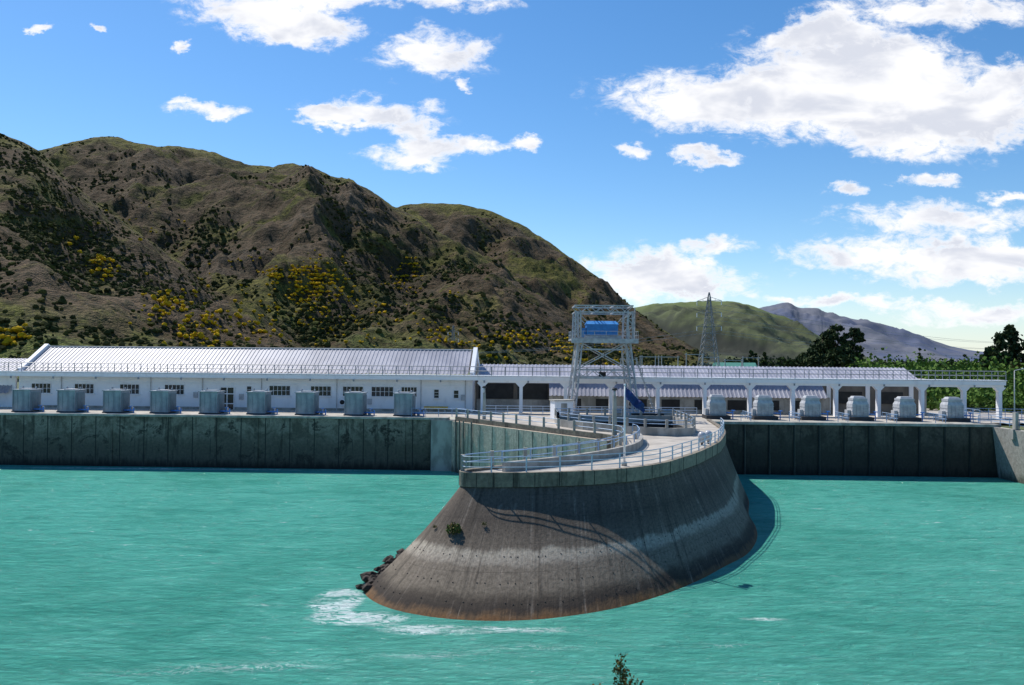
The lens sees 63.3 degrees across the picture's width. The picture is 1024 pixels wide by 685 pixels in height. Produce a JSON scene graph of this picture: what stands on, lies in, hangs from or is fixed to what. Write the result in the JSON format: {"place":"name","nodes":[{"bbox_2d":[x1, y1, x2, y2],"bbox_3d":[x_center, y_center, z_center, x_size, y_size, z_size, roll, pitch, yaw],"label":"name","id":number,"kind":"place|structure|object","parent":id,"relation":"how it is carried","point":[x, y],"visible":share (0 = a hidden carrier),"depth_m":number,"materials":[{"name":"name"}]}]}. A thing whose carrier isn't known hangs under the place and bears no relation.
{"place":"outdoors","nodes":[
{"label":"outdoors","id":0,"kind":"place"},
{"bbox_2d":[0,132,302,381],"bbox_3d":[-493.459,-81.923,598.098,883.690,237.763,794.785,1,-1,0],"label":"hill","id":1,"kind":"structure","parent":0,"point":[118,309],"depth_m":339.51,"materials":[{"name":"plant"}]},
{"bbox_2d":[38,136,652,365],"bbox_3d":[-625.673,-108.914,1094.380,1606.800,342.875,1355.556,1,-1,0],"label":"hill","id":2,"kind":"structure","parent":0,"point":[286,226],"depth_m":726.36,"materials":[{"name":"plant"}]},
{"bbox_2d":[0,207,633,364],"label":"gorse bushes","id":3,"kind":"object","parent":2,"relation":"on","point":[18,335],"visible":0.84,"depth_m":472.28,"materials":[{"name":"yellow plant"}]},
{"bbox_2d":[0,133,708,379],"bbox_3d":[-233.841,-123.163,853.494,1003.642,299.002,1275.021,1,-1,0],"label":"hillside scrub","id":4,"kind":"object","parent":2,"relation":"on","point":[64,263],"visible":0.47,"depth_m":502.70,"materials":[{"name":"green plant"}]},
{"bbox_2d":[0,465,1023,684],"bbox_3d":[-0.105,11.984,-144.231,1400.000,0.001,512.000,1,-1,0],"label":"water","id":5,"kind":"structure","parent":0,"point":[116,575],"depth_m":50.69,"materials":[{"name":"teal liquid"}]},
{"bbox_2d":[0,412,454,470],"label":"dam wall","id":6,"kind":"structure","parent":5,"relation":"in","point":[244,441],"depth_m":106.38,"materials":[{"name":"concrete"}]},
{"bbox_2d":[355,546,407,591],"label":"rocks","id":7,"kind":"object","parent":5,"relation":"in","point":[365,584],"visible":0.4,"depth_m":53.43,"materials":[{"name":"grey stone"}]},
{"bbox_2d":[364,415,756,620],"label":"dividing pier","id":8,"kind":"structure","parent":5,"relation":"in","point":[549,542],"depth_m":54.23,"materials":[{"name":"concrete"}]},
{"bbox_2d":[446,521,461,533],"bbox_3d":[-3.619,11.542,51.685,1.095,0.739,0.807,1,-1,0],"label":"weed tuft","id":9,"kind":"object","parent":8,"relation":"on","point":[452,528],"visible":1,"depth_m":51.60,"materials":[{"name":"green plant"}]},
{"bbox_2d":[549,399,574,417],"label":"kiosk","id":10,"kind":"object","parent":8,"relation":"on","point":[561,403],"visible":0.76,"depth_m":105.01,"materials":[{"name":"white paint"}]},
{"bbox_2d":[456,408,723,472],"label":"pier railing","id":11,"kind":"object","parent":8,"relation":"on","point":[691,419],"visible":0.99,"depth_m":68.85,"materials":[{"name":"metal"}]},
{"bbox_2d":[612,388,616,434],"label":"lamp post","id":12,"kind":"object","parent":8,"relation":"on","point":[614,415],"visible":0.93,"depth_m":81.92,"materials":[{"name":"metal"}]},
{"bbox_2d":[622,384,644,465],"bbox_3d":[8.797,5.957,60.107,1.697,5.940,0.400,1,-1,0],"label":"flagpole","id":13,"kind":"object","parent":8,"relation":"on","point":[630,396],"visible":1,"depth_m":60.09,"materials":[{"name":"metal"}]},
{"bbox_2d":[617,409,671,415],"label":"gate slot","id":14,"kind":"object","parent":8,"relation":"on","point":[619,411],"visible":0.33,"depth_m":103.86,"materials":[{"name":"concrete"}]},
{"bbox_2d":[698,432,705,444],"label":"globe light","id":15,"kind":"object","parent":8,"relation":"on","point":[701,434],"visible":0.85,"depth_m":74.66,"materials":[{"name":"glass"}]},
{"bbox_2d":[705,430,711,443],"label":"globe light","id":16,"kind":"object","parent":8,"relation":"on","point":[707,432],"visible":0.69,"depth_m":76.06,"materials":[{"name":"metal"}]},
{"bbox_2d":[0,407,1023,422],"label":"apron deck","id":17,"kind":"structure","parent":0,"point":[831,417],"depth_m":112.71,"materials":[{"name":"concrete"}]},
{"bbox_2d":[11,386,44,411],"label":"transformer","id":18,"kind":"object","parent":17,"relation":"on","point":[26,399],"visible":1,"depth_m":109.42,"materials":[{"name":"grey metal"}]},
{"bbox_2d":[56,386,88,412],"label":"transformer","id":19,"kind":"object","parent":17,"relation":"on","point":[70,400],"visible":1,"depth_m":109.24,"materials":[{"name":"grey metal"}]},
{"bbox_2d":[102,387,134,412],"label":"transformer","id":20,"kind":"object","parent":17,"relation":"on","point":[116,400],"visible":1,"depth_m":109.05,"materials":[{"name":"grey metal"}]},
{"bbox_2d":[149,387,181,413],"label":"transformer","id":21,"kind":"object","parent":17,"relation":"on","point":[162,401],"visible":1,"depth_m":108.86,"materials":[{"name":"grey metal"}]},
{"bbox_2d":[198,388,230,413],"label":"transformer","id":22,"kind":"object","parent":17,"relation":"on","point":[211,401],"visible":1,"depth_m":108.66,"materials":[{"name":"grey metal"}]},
{"bbox_2d":[246,388,277,414],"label":"transformer","id":23,"kind":"object","parent":17,"relation":"on","point":[258,402],"visible":1,"depth_m":108.47,"materials":[{"name":"grey metal"}]},
{"bbox_2d":[295,389,325,414],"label":"transformer","id":24,"kind":"object","parent":17,"relation":"on","point":[307,402],"visible":1,"depth_m":108.28,"materials":[{"name":"grey metal"}]},
{"bbox_2d":[343,389,374,415],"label":"transformer","id":25,"kind":"object","parent":17,"relation":"on","point":[355,403],"visible":1,"depth_m":108.08,"materials":[{"name":"grey metal"}]},
{"bbox_2d":[393,390,423,415],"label":"transformer","id":26,"kind":"object","parent":17,"relation":"on","point":[404,403],"visible":0.91,"depth_m":107.89,"materials":[{"name":"grey metal"}]},
{"bbox_2d":[482,386,486,418],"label":"lamp post","id":27,"kind":"object","parent":17,"relation":"on","point":[484,402],"visible":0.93,"depth_m":103.70,"materials":[{"name":"metal"}]},
{"bbox_2d":[0,344,1006,417],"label":"powerhouse","id":28,"kind":"structure","parent":17,"relation":"on","point":[48,369],"depth_m":119.10,"materials":[{"name":"white paint"}]},
{"bbox_2d":[31,376,465,409],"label":"windows","id":29,"kind":"structure","parent":28,"relation":"in","point":[325,391],"depth_m":118.38,"materials":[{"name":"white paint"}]},
{"bbox_2d":[486,405,696,415],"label":"railing","id":30,"kind":"object","parent":17,"relation":"on","point":[519,408],"visible":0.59,"depth_m":113.56,"materials":[{"name":"grey metal"}]},
{"bbox_2d":[567,305,655,414],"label":"gantry crane","id":31,"kind":"object","parent":17,"relation":"on","point":[600,332],"visible":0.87,"depth_m":108.69,"materials":[{"name":"grey metal"}]},
{"bbox_2d":[702,394,734,419],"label":"transformer","id":32,"kind":"object","parent":17,"relation":"on","point":[716,407],"visible":0.99,"depth_m":107.78,"materials":[{"name":"grey metal"}]},
{"bbox_2d":[748,395,782,419],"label":"transformer","id":33,"kind":"object","parent":17,"relation":"on","point":[763,406],"visible":0.94,"depth_m":107.60,"materials":[{"name":"grey metal"}]},
{"bbox_2d":[795,395,829,420],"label":"transformer","id":34,"kind":"object","parent":17,"relation":"on","point":[810,407],"visible":0.96,"depth_m":107.42,"materials":[{"name":"grey metal"}]},
{"bbox_2d":[841,396,877,420],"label":"transformer","id":35,"kind":"object","parent":17,"relation":"on","point":[857,408],"visible":0.95,"depth_m":107.24,"materials":[{"name":"grey metal"}]},
{"bbox_2d":[887,396,924,421],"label":"transformer","id":36,"kind":"object","parent":17,"relation":"on","point":[904,408],"visible":0.96,"depth_m":107.06,"materials":[{"name":"grey metal"}]},
{"bbox_2d":[934,397,972,421],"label":"transformer","id":37,"kind":"object","parent":17,"relation":"on","point":[952,408],"visible":0.94,"depth_m":106.88,"materials":[{"name":"grey metal"}]},
{"bbox_2d":[0,0,1023,430],"label":"sky","id":38,"kind":"structure","parent":0,"point":[853,159],"materials":[{"name":"blue"}]},
{"bbox_2d":[17,362,1023,429],"bbox_3d":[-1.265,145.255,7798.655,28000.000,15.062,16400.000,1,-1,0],"label":"ground","id":39,"kind":"structure","parent":0,"point":[1003,425],"depth_m":136.76,"materials":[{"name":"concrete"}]},
{"bbox_2d":[449,325,458,340],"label":"electricity pylon","id":40,"kind":"object","parent":39,"relation":"on","point":[454,337],"visible":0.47,"depth_m":479.84,"materials":[{"name":"metal"}]},
{"bbox_2d":[612,656,643,684],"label":"foreground shrub","id":41,"kind":"object","parent":39,"relation":"on","point":[618,670],"visible":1,"depth_m":7.85,"materials":[{"name":"green plant"}]},
{"bbox_2d":[696,292,721,365],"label":"electricity pylon","id":42,"kind":"object","parent":39,"relation":"on","point":[705,326],"visible":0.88,"depth_m":349.76,"materials":[{"name":"metal"}]},
{"bbox_2d":[472,305,1022,356],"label":"power lines","id":43,"kind":"object","parent":42,"relation":"hanging from","point":[778,338],"visible":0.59,"depth_m":395.07,"materials":[{"name":"metal"}]},
{"bbox_2d":[411,408,1023,428],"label":"railing","id":44,"kind":"object","parent":39,"relation":"on","point":[935,417],"visible":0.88,"depth_m":107.56,"materials":[{"name":"grey metal"}]},
{"bbox_2d":[657,362,795,366],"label":"roadside trees","id":45,"kind":"object","parent":39,"relation":"on","point":[768,364],"visible":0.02,"depth_m":406.43,"materials":[{"name":"green plant"}]},
{"bbox_2d":[747,348,753,362],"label":"poplar tree","id":46,"kind":"object","parent":39,"relation":"on","point":[750,353],"visible":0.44,"depth_m":449.86,"materials":[{"name":"green plant"}]},
{"bbox_2d":[752,352,757,364],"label":"poplar tree","id":47,"kind":"object","parent":39,"relation":"on","point":[755,359],"visible":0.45,"depth_m":459.81,"materials":[{"name":"green plant"}]},
{"bbox_2d":[760,354,767,366],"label":"poplar tree","id":48,"kind":"object","parent":39,"relation":"on","point":[764,363],"visible":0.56,"depth_m":439.32,"materials":[{"name":"green plant"}]},
{"bbox_2d":[777,358,785,366],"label":"poplar tree","id":49,"kind":"object","parent":39,"relation":"on","point":[783,360],"visible":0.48,"depth_m":428.81,"materials":[{"name":"green plant"}]},
{"bbox_2d":[784,359,795,366],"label":"poplar tree","id":50,"kind":"object","parent":39,"relation":"on","point":[789,362],"visible":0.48,"depth_m":399.66,"materials":[{"name":"green plant"}]},
{"bbox_2d":[793,353,802,366],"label":"macrocarpa tree","id":51,"kind":"object","parent":39,"relation":"on","point":[796,361],"visible":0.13,"depth_m":311.43,"materials":[{"name":"green plant"}]},
{"bbox_2d":[797,346,829,366],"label":"macrocarpa tree","id":52,"kind":"object","parent":39,"relation":"on","point":[809,358],"visible":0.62,"depth_m":279.04,"materials":[{"name":"green plant"}]},
{"bbox_2d":[809,333,835,359],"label":"macrocarpa tree","id":53,"kind":"object","parent":39,"relation":"on","point":[823,342],"visible":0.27,"depth_m":299.35,"materials":[{"name":"green plant"}]},
{"bbox_2d":[823,322,851,365],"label":"macrocarpa tree","id":54,"kind":"object","parent":39,"relation":"on","point":[843,338],"visible":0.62,"depth_m":288.28,"materials":[{"name":"green plant"}]},
{"bbox_2d":[822,345,863,367],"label":"macrocarpa tree","id":55,"kind":"object","parent":39,"relation":"on","point":[841,354],"visible":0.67,"depth_m":268.54,"materials":[{"name":"green plant"}]},
{"bbox_2d":[722,355,984,370],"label":"distant trees","id":56,"kind":"object","parent":39,"relation":"on","point":[774,361],"visible":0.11,"depth_m":622.55,"materials":[{"name":"green plant"}]},
{"bbox_2d":[846,327,863,365],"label":"macrocarpa tree","id":57,"kind":"object","parent":39,"relation":"on","point":[856,341],"visible":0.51,"depth_m":298.30,"materials":[{"name":"green plant"}]},
{"bbox_2d":[713,420,1000,477],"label":"dam wall","id":58,"kind":"structure","parent":39,"relation":"on","point":[894,449],"depth_m":103.96,"materials":[{"name":"concrete"}]},
{"bbox_2d":[916,348,922,364],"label":"poplar tree","id":59,"kind":"object","parent":39,"relation":"on","point":[919,350],"visible":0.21,"depth_m":449.46,"materials":[{"name":"green plant"}]},
{"bbox_2d":[848,344,1023,395],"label":"willow shrubs","id":60,"kind":"object","parent":39,"relation":"on","point":[953,367],"visible":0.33,"depth_m":155.14,"materials":[{"name":"green plant"}]},
{"bbox_2d":[926,386,1023,412],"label":"willow shrubs","id":61,"kind":"object","parent":39,"relation":"on","point":[980,399],"visible":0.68,"depth_m":129.84,"materials":[{"name":"green plant"}]},
{"bbox_2d":[976,347,1003,372],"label":"pine tree","id":62,"kind":"object","parent":39,"relation":"on","point":[991,355],"visible":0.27,"depth_m":189.38,"materials":[{"name":"green plant"}]},
{"bbox_2d":[982,332,1014,366],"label":"pine tree","id":63,"kind":"object","parent":39,"relation":"on","point":[1001,338],"visible":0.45,"depth_m":198.91,"materials":[{"name":"green plant"}]},
{"bbox_2d":[992,427,1023,483],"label":"bank wall","id":64,"kind":"structure","parent":39,"relation":"on","point":[1009,453],"depth_m":100.54,"materials":[{"name":"concrete"}]},
{"bbox_2d":[1002,322,1021,374],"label":"pine tree","id":65,"kind":"object","parent":39,"relation":"on","point":[1009,329],"visible":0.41,"depth_m":204.15,"materials":[{"name":"green plant"}]},
{"bbox_2d":[1003,359,1023,392],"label":"macrocarpa tree","id":66,"kind":"object","parent":39,"relation":"on","point":[1015,364],"visible":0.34,"depth_m":179.59,"materials":[{"name":"green plant"}]},
{"bbox_2d":[1009,368,1023,439],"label":"street lamp","id":67,"kind":"object","parent":39,"relation":"on","point":[1015,420],"visible":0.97,"depth_m":99.05,"materials":[{"name":"grey metal"}]},
{"bbox_2d":[1018,339,1023,369],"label":"pine tree","id":68,"kind":"object","parent":39,"relation":"on","point":[1021,349],"visible":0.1,"depth_m":200.59,"materials":[{"name":"green plant"}]},
{"bbox_2d":[394,204,704,365],"bbox_3d":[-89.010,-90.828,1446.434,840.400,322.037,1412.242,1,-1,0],"label":"hill","id":69,"kind":"structure","parent":0,"point":[556,285],"depth_m":1233.35,"materials":[{"name":"green plant"}]},
{"bbox_2d":[620,353,758,366],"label":"substation frames","id":70,"kind":"structure","parent":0,"point":[718,357],"depth_m":304.78,"materials":[{"name":"grey metal"}]},
{"bbox_2d":[712,362,756,366],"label":"farm shed","id":71,"kind":"structure","parent":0,"point":[729,364],"depth_m":368.34,"materials":[{"name":"teal paint"}]},
{"bbox_2d":[635,301,868,362],"bbox_3d":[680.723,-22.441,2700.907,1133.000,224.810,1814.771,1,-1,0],"label":"hill","id":72,"kind":"structure","parent":0,"point":[676,318],"depth_m":2258.26,"materials":[{"name":"green plant"}]},
{"bbox_2d":[759,303,1023,361],"bbox_3d":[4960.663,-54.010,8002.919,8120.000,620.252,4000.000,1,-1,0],"label":"mountain","id":73,"kind":"structure","parent":0,"point":[791,311],"depth_m":7226.26,"materials":[{"name":"grey stone"}]}
]}

